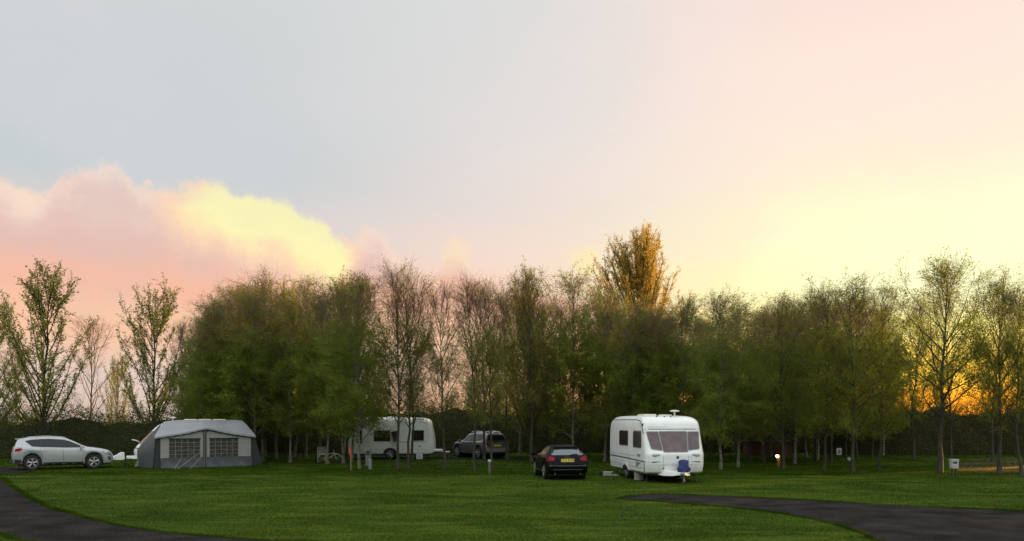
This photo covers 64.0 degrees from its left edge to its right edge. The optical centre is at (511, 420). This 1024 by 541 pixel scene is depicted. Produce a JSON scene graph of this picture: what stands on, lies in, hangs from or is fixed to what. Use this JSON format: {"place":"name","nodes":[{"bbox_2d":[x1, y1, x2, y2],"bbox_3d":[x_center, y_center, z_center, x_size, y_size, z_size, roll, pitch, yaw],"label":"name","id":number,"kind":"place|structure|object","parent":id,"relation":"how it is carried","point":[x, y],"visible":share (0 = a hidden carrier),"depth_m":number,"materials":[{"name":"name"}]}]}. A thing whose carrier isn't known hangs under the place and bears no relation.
{"place":"outdoors","nodes":[
{"label":"outdoors","id":0,"kind":"place"},
{"bbox_2d":[260,453,533,459],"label":"gravel track","id":1,"kind":"structure","parent":0,"point":[441,454],"depth_m":55.34,"materials":[{"name":"grey gravel"}]},
{"bbox_2d":[463,293,565,455],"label":"birch tree","id":2,"kind":"object","parent":1,"relation":"on","point":[519,432],"visible":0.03,"depth_m":55.94,"materials":[{"name":"green plant"}]},
{"bbox_2d":[499,283,566,458],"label":"birch tree","id":3,"kind":"object","parent":1,"relation":"on","point":[532,366],"visible":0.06,"depth_m":51.37,"materials":[{"name":"green plant"}]},
{"bbox_2d":[0,422,1023,540],"bbox_3d":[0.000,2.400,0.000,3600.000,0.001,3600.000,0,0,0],"label":"ground","id":4,"kind":"structure","parent":0,"point":[238,491],"depth_m":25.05,"materials":[{"name":"green plant"}]},
{"bbox_2d":[0,292,33,422],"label":"poplar tree","id":5,"kind":"object","parent":4,"relation":"on","point":[2,338],"visible":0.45,"depth_m":54.53,"materials":[{"name":"green plant"}]},
{"bbox_2d":[0,347,52,424],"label":"bare tree","id":6,"kind":"object","parent":4,"relation":"on","point":[19,376],"visible":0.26,"depth_m":73.79,"materials":[{"name":"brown plant"}]},
{"bbox_2d":[0,256,99,435],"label":"poplar tree","id":7,"kind":"object","parent":4,"relation":"on","point":[41,311],"visible":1,"depth_m":49.91,"materials":[{"name":"green plant"}]},
{"bbox_2d":[8,436,112,469],"bbox_3d":[-22.753,1.597,41.352,4.627,1.714,2.240,0,0,-33],"label":"parked car","id":8,"kind":"object","parent":4,"relation":"on","point":[33,453],"visible":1,"depth_m":40.48,"materials":[{"name":"silver metal"}]},
{"bbox_2d":[54,314,135,421],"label":"bare tree","id":9,"kind":"object","parent":4,"relation":"on","point":[91,366],"visible":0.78,"depth_m":62.02,"materials":[{"name":"brown plant"}]},
{"bbox_2d":[0,393,189,457],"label":"hedge","id":10,"kind":"object","parent":4,"relation":"on","point":[116,438],"visible":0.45,"depth_m":53.35,"materials":[{"name":"green plant"}]},
{"bbox_2d":[97,349,136,425],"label":"poplar tree","id":11,"kind":"object","parent":4,"relation":"on","point":[116,400],"visible":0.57,"depth_m":65.85,"materials":[{"name":"green plant"}]},
{"bbox_2d":[116,271,197,422],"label":"poplar tree","id":12,"kind":"object","parent":4,"relation":"on","point":[154,320],"visible":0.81,"depth_m":57.80,"materials":[{"name":"green plant"}]},
{"bbox_2d":[148,316,194,411],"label":"bare tree","id":13,"kind":"object","parent":4,"relation":"on","point":[181,330],"visible":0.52,"depth_m":55.85,"materials":[{"name":"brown plant"}]},
{"bbox_2d":[124,417,225,465],"bbox_3d":[-18.322,1.080,45.273,6.700,2.640,2.235,0,0,-35],"label":"caravan","id":14,"kind":"object","parent":4,"relation":"on","point":[136,449],"visible":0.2,"depth_m":44.52,"materials":[{"name":"plastic"}]},
{"bbox_2d":[156,323,230,419],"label":"birch tree","id":15,"kind":"object","parent":4,"relation":"on","point":[191,384],"visible":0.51,"depth_m":47.85,"materials":[{"name":"green plant"}]},
{"bbox_2d":[169,317,223,418],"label":"birch tree","id":16,"kind":"object","parent":4,"relation":"on","point":[202,328],"visible":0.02,"depth_m":54.31,"materials":[{"name":"green plant"}]},
{"bbox_2d":[135,420,262,468],"bbox_3d":[-16.401,1.173,43.227,6.020,2.475,3.470,0,0,-35],"label":"caravan awning","id":17,"kind":"object","parent":4,"relation":"on","point":[178,444],"visible":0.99,"depth_m":42.67,"materials":[{"name":"fabric"}]},
{"bbox_2d":[169,439,199,457],"bbox_3d":[-16.756,1.400,41.972,1.538,1.000,0.033,0,0,-35],"label":"window","id":18,"kind":"structure","parent":17,"relation":"in","point":[178,448],"depth_m":41.94,"materials":[{"name":"plastic"}]},
{"bbox_2d":[209,438,237,456],"bbox_3d":[-15.162,1.400,43.078,1.498,1.000,0.034,0,0,-35],"label":"window","id":19,"kind":"structure","parent":17,"relation":"in","point":[225,447],"depth_m":43.08,"materials":[{"name":"plastic"}]},
{"bbox_2d":[170,295,252,419],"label":"birch tree","id":20,"kind":"object","parent":4,"relation":"on","point":[201,306],"visible":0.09,"depth_m":49.91,"materials":[{"name":"green plant"}]},
{"bbox_2d":[173,290,260,429],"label":"birch tree","id":21,"kind":"object","parent":4,"relation":"on","point":[209,316],"visible":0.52,"depth_m":47.73,"materials":[{"name":"green plant"}]},
{"bbox_2d":[184,278,281,440],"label":"birch tree","id":22,"kind":"object","parent":4,"relation":"on","point":[233,292],"visible":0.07,"depth_m":50.34,"materials":[{"name":"green plant"}]},
{"bbox_2d":[194,280,295,438],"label":"birch tree","id":23,"kind":"object","parent":4,"relation":"on","point":[250,383],"visible":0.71,"depth_m":47.13,"materials":[{"name":"green plant"}]},
{"bbox_2d":[207,262,306,460],"bbox_3d":[-15.129,-3.541,48.824,5.907,11.900,5.492,-1,1,-25],"label":"birch tree","id":24,"kind":"object","parent":4,"relation":"on","point":[264,286],"visible":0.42,"depth_m":48.12,"materials":[{"name":"green plant"}]},
{"bbox_2d":[243,307,299,458],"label":"birch tree","id":25,"kind":"object","parent":4,"relation":"on","point":[275,451],"depth_m":51.78,"materials":[{"name":"green plant"}]},
{"bbox_2d":[227,291,324,462],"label":"birch tree","id":26,"kind":"object","parent":4,"relation":"on","point":[292,422],"visible":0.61,"depth_m":46.78,"materials":[{"name":"green plant"}]},
{"bbox_2d":[274,279,301,459],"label":"poplar tree","id":27,"kind":"object","parent":4,"relation":"on","point":[285,438],"visible":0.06,"depth_m":50.00,"materials":[{"name":"green plant"}]},
{"bbox_2d":[273,286,329,456],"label":"birch tree","id":28,"kind":"object","parent":4,"relation":"on","point":[305,449],"visible":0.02,"depth_m":54.70,"materials":[{"name":"green plant"}]},
{"bbox_2d":[274,271,332,456],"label":"birch tree","id":29,"kind":"object","parent":4,"relation":"on","point":[304,295],"visible":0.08,"depth_m":54.16,"materials":[{"name":"green plant"}]},
{"bbox_2d":[275,301,348,460],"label":"birch tree","id":30,"kind":"object","parent":4,"relation":"on","point":[310,429],"visible":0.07,"depth_m":48.41,"materials":[{"name":"green plant"}]},
{"bbox_2d":[277,278,371,463],"bbox_3d":[-10.457,-2.745,45.794,5.408,10.305,5.427,0,0,-3],"label":"birch tree","id":31,"kind":"object","parent":4,"relation":"on","point":[307,379],"visible":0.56,"depth_m":45.15,"materials":[{"name":"green plant"}]},
{"bbox_2d":[294,274,389,462],"bbox_3d":[-9.588,-2.978,46.410,5.503,10.766,5.195,0,0,-16],"label":"birch tree","id":32,"kind":"object","parent":4,"relation":"on","point":[323,385],"visible":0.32,"depth_m":45.75,"materials":[{"name":"green plant"}]},
{"bbox_2d":[318,266,371,459],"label":"poplar tree","id":33,"kind":"object","parent":4,"relation":"on","point":[346,454],"visible":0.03,"depth_m":49.90,"materials":[{"name":"green plant"}]},
{"bbox_2d":[304,266,403,468],"bbox_3d":[-7.578,-2.710,40.675,5.319,10.247,5.440,0,1,-31],"label":"birch tree","id":34,"kind":"object","parent":4,"relation":"on","point":[342,410],"visible":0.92,"depth_m":40.76,"materials":[{"name":"green plant"}]},
{"bbox_2d":[314,274,396,461],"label":"birch tree","id":35,"kind":"object","parent":4,"relation":"on","point":[352,447],"visible":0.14,"depth_m":47.34,"materials":[{"name":"green plant"}]},
{"bbox_2d":[365,449,371,469],"bbox_3d":[-7.083,1.897,40.566,0.330,1.045,0.230,0,0,8],"label":"hookup pedestal","id":36,"kind":"object","parent":4,"relation":"on","point":[368,461],"visible":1,"depth_m":40.50,"materials":[{"name":"grey plastic"}]},
{"bbox_2d":[356,254,436,469],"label":"birch tree","id":37,"kind":"object","parent":4,"relation":"on","point":[395,327],"visible":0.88,"depth_m":40.41,"materials":[{"name":"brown plant"}]},
{"bbox_2d":[344,417,449,458],"bbox_3d":[-7.295,1.058,52.468,6.600,2.685,2.585,0,0,-2],"label":"caravan","id":38,"kind":"object","parent":4,"relation":"on","point":[424,443],"visible":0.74,"depth_m":51.51,"materials":[{"name":"metal"}]},
{"bbox_2d":[363,428,372,452],"bbox_3d":[-9.031,1.225,51.446,0.600,1.550,0.047,0,0,-2],"label":"door","id":39,"kind":"structure","parent":38,"relation":"in","point":[365,445],"depth_m":51.43,"materials":[{"name":"plastic"}]},
{"bbox_2d":[374,430,389,441],"bbox_3d":[-8.164,0.930,51.460,1.050,0.720,0.036,0,0,-2],"label":"window frame","id":40,"kind":"structure","parent":38,"relation":"in","point":[376,439],"depth_m":51.45,"materials":[{"name":"grey"}]},
{"bbox_2d":[411,430,423,440],"bbox_3d":[-5.926,0.910,51.539,0.790,0.680,0.036,0,0,-2],"label":"window frame","id":41,"kind":"structure","parent":38,"relation":"in","point":[418,434],"depth_m":51.53,"materials":[{"name":"grey"}]},
{"bbox_2d":[376,263,451,468],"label":"birch tree","id":42,"kind":"object","parent":4,"relation":"on","point":[410,368],"visible":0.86,"depth_m":40.31,"materials":[{"name":"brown plant"}]},
{"bbox_2d":[388,285,448,461],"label":"birch tree","id":43,"kind":"object","parent":4,"relation":"on","point":[414,418],"visible":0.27,"depth_m":48.20,"materials":[{"name":"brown plant"}]},
{"bbox_2d":[409,275,478,469],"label":"birch tree","id":44,"kind":"object","parent":4,"relation":"on","point":[440,366],"visible":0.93,"depth_m":40.34,"materials":[{"name":"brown plant"}]},
{"bbox_2d":[441,267,510,469],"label":"birch tree","id":45,"kind":"object","parent":4,"relation":"on","point":[480,349],"visible":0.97,"depth_m":39.89,"materials":[{"name":"green plant"}]},
{"bbox_2d":[441,282,519,460],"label":"birch tree","id":46,"kind":"object","parent":4,"relation":"on","point":[484,446],"visible":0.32,"depth_m":48.99,"materials":[{"name":"green plant"}]},
{"bbox_2d":[453,431,508,458],"bbox_3d":[-2.130,1.545,53.739,2.280,1.818,4.530,0,0,-33],"label":"parked car","id":47,"kind":"object","parent":4,"relation":"on","point":[463,447],"visible":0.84,"depth_m":52.30,"materials":[{"name":"grey paint"}]},
{"bbox_2d":[447,276,529,468],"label":"birch tree","id":48,"kind":"object","parent":4,"relation":"on","point":[484,306],"visible":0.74,"depth_m":40.96,"materials":[{"name":"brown plant"}]},
{"bbox_2d":[472,281,536,460],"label":"birch tree","id":49,"kind":"object","parent":4,"relation":"on","point":[506,420],"visible":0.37,"depth_m":49.05,"materials":[{"name":"green plant"}]},
{"bbox_2d":[499,255,557,452],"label":"poplar tree","id":50,"kind":"object","parent":4,"relation":"on","point":[519,420],"visible":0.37,"depth_m":48.65,"materials":[{"name":"green plant"}]},
{"bbox_2d":[485,262,572,462],"bbox_3d":[1.198,-3.378,47.041,5.533,11.559,5.084,0,0,-44],"label":"birch tree","id":51,"kind":"object","parent":4,"relation":"on","point":[530,362],"visible":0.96,"depth_m":46.92,"materials":[{"name":"green plant"}]},
{"bbox_2d":[252,392,812,452],"bbox_3d":[0.760,-0.145,62.506,52.214,5.304,3.722,0,0,0],"label":"hedge","id":52,"kind":"object","parent":4,"relation":"on","point":[457,423],"visible":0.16,"depth_m":61.92,"materials":[{"name":"green plant"}]},
{"bbox_2d":[511,298,576,444],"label":"birch tree","id":53,"kind":"object","parent":4,"relation":"on","point":[548,366],"visible":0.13,"depth_m":51.69,"materials":[{"name":"green plant"}]},
{"bbox_2d":[525,295,586,443],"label":"birch tree","id":54,"kind":"object","parent":4,"relation":"on","point":[556,312],"visible":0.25,"depth_m":50.49,"materials":[{"name":"green plant"}]},
{"bbox_2d":[532,443,587,478],"bbox_3d":[2.020,1.669,35.267,2.200,1.550,4.242,0,0,-7],"label":"parked car","id":55,"kind":"object","parent":4,"relation":"on","point":[561,461],"visible":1,"depth_m":33.37,"materials":[{"name":"black paint"}]},
{"bbox_2d":[524,259,618,444],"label":"birch tree","id":56,"kind":"object","parent":4,"relation":"on","point":[575,355],"visible":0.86,"depth_m":48.27,"materials":[{"name":"green plant"}]},
{"bbox_2d":[563,301,599,450],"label":"birch tree","id":57,"kind":"object","parent":4,"relation":"on","point":[580,379],"visible":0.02,"depth_m":54.91,"materials":[{"name":"green plant"}]},
{"bbox_2d":[556,282,638,460],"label":"birch tree","id":58,"kind":"object","parent":4,"relation":"on","point":[599,362],"visible":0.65,"depth_m":48.09,"materials":[{"name":"green plant"}]},
{"bbox_2d":[570,299,631,455],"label":"birch tree","id":59,"kind":"object","parent":4,"relation":"on","point":[608,452],"visible":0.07,"depth_m":55.45,"materials":[{"name":"green plant"}]},
{"bbox_2d":[588,302,637,427],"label":"birch tree","id":60,"kind":"object","parent":4,"relation":"on","point":[617,324],"visible":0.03,"depth_m":55.34,"materials":[{"name":"green plant"}]},
{"bbox_2d":[600,312,669,437],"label":"birch tree","id":61,"kind":"object","parent":4,"relation":"on","point":[620,394],"visible":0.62,"depth_m":46.30,"materials":[{"name":"green plant"}]},
{"bbox_2d":[591,287,687,418],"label":"birch tree","id":62,"kind":"object","parent":4,"relation":"on","point":[641,312],"visible":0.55,"depth_m":46.61,"materials":[{"name":"green plant"}]},
{"bbox_2d":[586,219,699,365],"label":"golden poplar","id":63,"kind":"object","parent":4,"relation":"on","point":[641,281],"visible":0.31,"depth_m":72.72,"materials":[{"name":"yellow plant"}]},
{"bbox_2d":[614,305,693,414],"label":"birch tree","id":64,"kind":"object","parent":4,"relation":"on","point":[651,319],"visible":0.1,"depth_m":47.99,"materials":[{"name":"green plant"}]},
{"bbox_2d":[610,410,703,482],"bbox_3d":[6.025,0.975,34.061,2.479,2.850,6.233,0,0,-9],"label":"caravan","id":65,"kind":"object","parent":4,"relation":"on","point":[654,444],"visible":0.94,"depth_m":32.19,"materials":[{"name":"metal"}]},
{"bbox_2d":[619,430,627,445],"bbox_3d":[4.727,0.705,34.633,0.046,0.650,1.285,0,0,-9],"label":"window frame","id":66,"kind":"structure","parent":65,"relation":"in","point":[623,434],"depth_m":34.58,"materials":[{"name":"grey"}]},
{"bbox_2d":[633,430,641,447],"bbox_3d":[4.999,0.725,32.754,0.047,0.690,1.097,0,0,-9],"label":"window frame","id":67,"kind":"structure","parent":65,"relation":"in","point":[636,434],"depth_m":32.74,"materials":[{"name":"grey"}]},
{"bbox_2d":[646,431,662,450],"bbox_3d":[5.550,0.775,31.917,0.571,0.747,0.357,0,0,-9],"label":"window frame","id":68,"kind":"structure","parent":65,"relation":"in","point":[653,437],"depth_m":31.92,"materials":[{"name":"grey"}]},
{"bbox_2d":[659,431,687,451],"bbox_3d":[6.339,0.805,32.009,1.170,0.826,0.373,0,0,-9],"label":"window frame","id":69,"kind":"structure","parent":65,"relation":"in","point":[671,441],"depth_m":32.02,"materials":[{"name":"grey"}]},
{"bbox_2d":[677,459,690,471],"bbox_3d":[6.592,1.742,31.560,0.517,0.540,0.577,0,0,-9],"label":"hitch cover","id":70,"kind":"object","parent":65,"relation":"on","point":[683,466],"visible":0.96,"depth_m":31.36,"materials":[{"name":"blue fabric"}]},
{"bbox_2d":[687,431,699,449],"bbox_3d":[7.120,0.776,32.158,0.573,0.747,0.358,0,0,-9],"label":"window frame","id":71,"kind":"structure","parent":65,"relation":"in","point":[692,436],"depth_m":32.15,"materials":[{"name":"grey"}]},
{"bbox_2d":[637,301,716,421],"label":"birch tree","id":72,"kind":"object","parent":4,"relation":"on","point":[687,403],"visible":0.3,"depth_m":46.39,"materials":[{"name":"green plant"}]},
{"bbox_2d":[642,294,723,437],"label":"birch tree","id":73,"kind":"object","parent":4,"relation":"on","point":[676,351],"visible":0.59,"depth_m":45.46,"materials":[{"name":"green plant"}]},
{"bbox_2d":[688,315,735,457],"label":"birch tree","id":74,"kind":"object","parent":4,"relation":"on","point":[722,448],"visible":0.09,"depth_m":52.68,"materials":[{"name":"green plant"}]},
{"bbox_2d":[685,312,742,439],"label":"birch tree","id":75,"kind":"object","parent":4,"relation":"on","point":[702,322],"visible":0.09,"depth_m":53.38,"materials":[{"name":"green plant"}]},
{"bbox_2d":[682,283,771,469],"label":"birch tree","id":76,"kind":"object","parent":4,"relation":"on","point":[711,401],"visible":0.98,"depth_m":39.83,"materials":[{"name":"green plant"}]},
{"bbox_2d":[704,308,756,454],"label":"birch tree","id":77,"kind":"object","parent":4,"relation":"on","point":[735,448],"visible":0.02,"depth_m":57.12,"materials":[{"name":"green plant"}]},
{"bbox_2d":[698,287,787,466],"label":"birch tree","id":78,"kind":"object","parent":4,"relation":"on","point":[739,435],"visible":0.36,"depth_m":42.14,"materials":[{"name":"green plant"}]},
{"bbox_2d":[723,318,772,461],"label":"birch tree","id":79,"kind":"object","parent":4,"relation":"on","point":[749,455],"visible":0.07,"depth_m":48.58,"materials":[{"name":"green plant"}]},
{"bbox_2d":[731,306,800,459],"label":"birch tree","id":80,"kind":"object","parent":4,"relation":"on","point":[764,376],"visible":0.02,"depth_m":49.93,"materials":[{"name":"green plant"}]},
{"bbox_2d":[743,441,792,454],"bbox_3d":[18.155,1.903,58.245,3.100,0.995,1.655,0,0,-5],"label":"brick enclosure","id":81,"kind":"object","parent":4,"relation":"on","point":[755,447],"visible":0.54,"depth_m":57.51,"materials":[{"name":"brown brick"}]},
{"bbox_2d":[728,299,813,462],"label":"birch tree","id":82,"kind":"object","parent":4,"relation":"on","point":[764,439],"visible":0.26,"depth_m":46.46,"materials":[{"name":"green plant"}]},
{"bbox_2d":[735,289,824,469],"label":"birch tree","id":83,"kind":"object","parent":4,"relation":"on","point":[777,390],"visible":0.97,"depth_m":40.33,"materials":[{"name":"green plant"}]},
{"bbox_2d":[768,317,811,460],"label":"birch tree","id":84,"kind":"object","parent":4,"relation":"on","point":[793,397],"visible":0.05,"depth_m":49.09,"materials":[{"name":"green plant"}]},
{"bbox_2d":[749,292,837,463],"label":"birch tree","id":85,"kind":"object","parent":4,"relation":"on","point":[803,428],"visible":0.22,"depth_m":45.73,"materials":[{"name":"green plant"}]},
{"bbox_2d":[784,280,849,461],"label":"birch tree","id":86,"kind":"object","parent":4,"relation":"on","point":[815,446],"visible":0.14,"depth_m":47.91,"materials":[{"name":"green plant"}]},
{"bbox_2d":[766,272,893,469],"bbox_3d":[15.543,-2.342,39.553,4.830,9.503,4.995,0,0,-32],"label":"birch tree","id":87,"kind":"object","parent":4,"relation":"on","point":[820,368],"visible":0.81,"depth_m":39.22,"materials":[{"name":"green plant"}]},
{"bbox_2d":[785,295,877,459],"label":"birch tree","id":88,"kind":"object","parent":4,"relation":"on","point":[817,383],"visible":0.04,"depth_m":50.42,"materials":[{"name":"green plant"}]},
{"bbox_2d":[794,298,871,462],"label":"birch tree","id":89,"kind":"object","parent":4,"relation":"on","point":[830,455],"visible":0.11,"depth_m":46.65,"materials":[{"name":"green plant"}]},
{"bbox_2d":[786,265,921,471],"bbox_3d":[15.894,-2.391,38.463,5.711,9.586,5.024,1,-2,14],"label":"birch tree","id":90,"kind":"object","parent":4,"relation":"on","point":[845,421],"visible":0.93,"depth_m":38.22,"materials":[{"name":"green plant"}]},
{"bbox_2d":[829,288,880,456],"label":"birch tree","id":91,"kind":"object","parent":4,"relation":"on","point":[845,447],"visible":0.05,"depth_m":54.69,"materials":[{"name":"green plant"}]},
{"bbox_2d":[840,295,890,457],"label":"birch tree","id":92,"kind":"object","parent":4,"relation":"on","point":[856,452],"visible":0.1,"depth_m":52.94,"materials":[{"name":"green plant"}]},
{"bbox_2d":[837,272,922,470],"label":"birch tree","id":93,"kind":"object","parent":4,"relation":"on","point":[886,417],"visible":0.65,"depth_m":39.13,"materials":[{"name":"green plant"}]},
{"bbox_2d":[850,298,916,456],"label":"birch tree","id":94,"kind":"object","parent":4,"relation":"on","point":[872,450],"visible":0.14,"depth_m":53.54,"materials":[{"name":"green plant"}]},
{"bbox_2d":[858,305,925,455],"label":"birch tree","id":95,"kind":"object","parent":4,"relation":"on","point":[883,443],"visible":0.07,"depth_m":56.83,"materials":[{"name":"green plant"}]},
{"bbox_2d":[808,392,1023,454],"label":"hedge","id":96,"kind":"object","parent":4,"relation":"on","point":[971,435],"visible":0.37,"depth_m":57.92,"materials":[{"name":"green plant"}]},
{"bbox_2d":[880,290,953,458],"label":"birch tree","id":97,"kind":"object","parent":4,"relation":"on","point":[909,412],"visible":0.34,"depth_m":51.16,"materials":[{"name":"green plant"}]},
{"bbox_2d":[868,246,1018,472],"bbox_3d":[20.373,-2.801,38.168,5.694,10.479,6.901,2,0,-34],"label":"spreading tree","id":98,"kind":"object","parent":4,"relation":"on","point":[945,273],"visible":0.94,"depth_m":37.83,"materials":[{"name":"green plant"}]},
{"bbox_2d":[911,286,979,458],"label":"birch tree","id":99,"kind":"object","parent":4,"relation":"on","point":[954,381],"visible":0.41,"depth_m":49.34,"materials":[{"name":"green plant"}]},
{"bbox_2d":[949,459,958,475],"bbox_3d":[19.185,2.038,35.556,0.340,0.765,0.250,0,0,-4],"label":"meter box","id":100,"kind":"object","parent":4,"relation":"on","point":[953,463],"visible":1,"depth_m":35.46,"materials":[{"name":"white plastic"}]},
{"bbox_2d":[956,256,1023,474],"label":"birch tree","id":101,"kind":"object","parent":4,"relation":"on","point":[989,387],"visible":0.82,"depth_m":36.16,"materials":[{"name":"green plant"}]},
{"bbox_2d":[967,279,1023,475],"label":"birch tree","id":102,"kind":"object","parent":4,"relation":"on","point":[1008,405],"visible":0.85,"depth_m":35.73,"materials":[{"name":"green plant"}]},
{"bbox_2d":[0,467,1023,540],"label":"road","id":103,"kind":"structure","parent":0,"point":[22,516],"depth_m":19.72,"materials":[{"name":"grey asphalt"}]},
{"bbox_2d":[0,0,1023,421],"label":"sky","id":104,"kind":"structure","parent":0,"point":[767,144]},
{"bbox_2d":[960,458,1023,472],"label":"gravel track","id":105,"kind":"structure","parent":0,"point":[979,463],"depth_m":46.22,"materials":[{"name":"gravel"}]},
{"bbox_2d":[950,466,1023,471],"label":"dry grass","id":106,"kind":"structure","parent":105,"relation":"on","point":[989,469],"depth_m":40.12,"materials":[{"name":"plant"}]},
{"bbox_2d":[963,289,1023,461],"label":"birch tree","id":107,"kind":"object","parent":105,"relation":"on","point":[992,452],"visible":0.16,"depth_m":48.07,"materials":[{"name":"green plant"}]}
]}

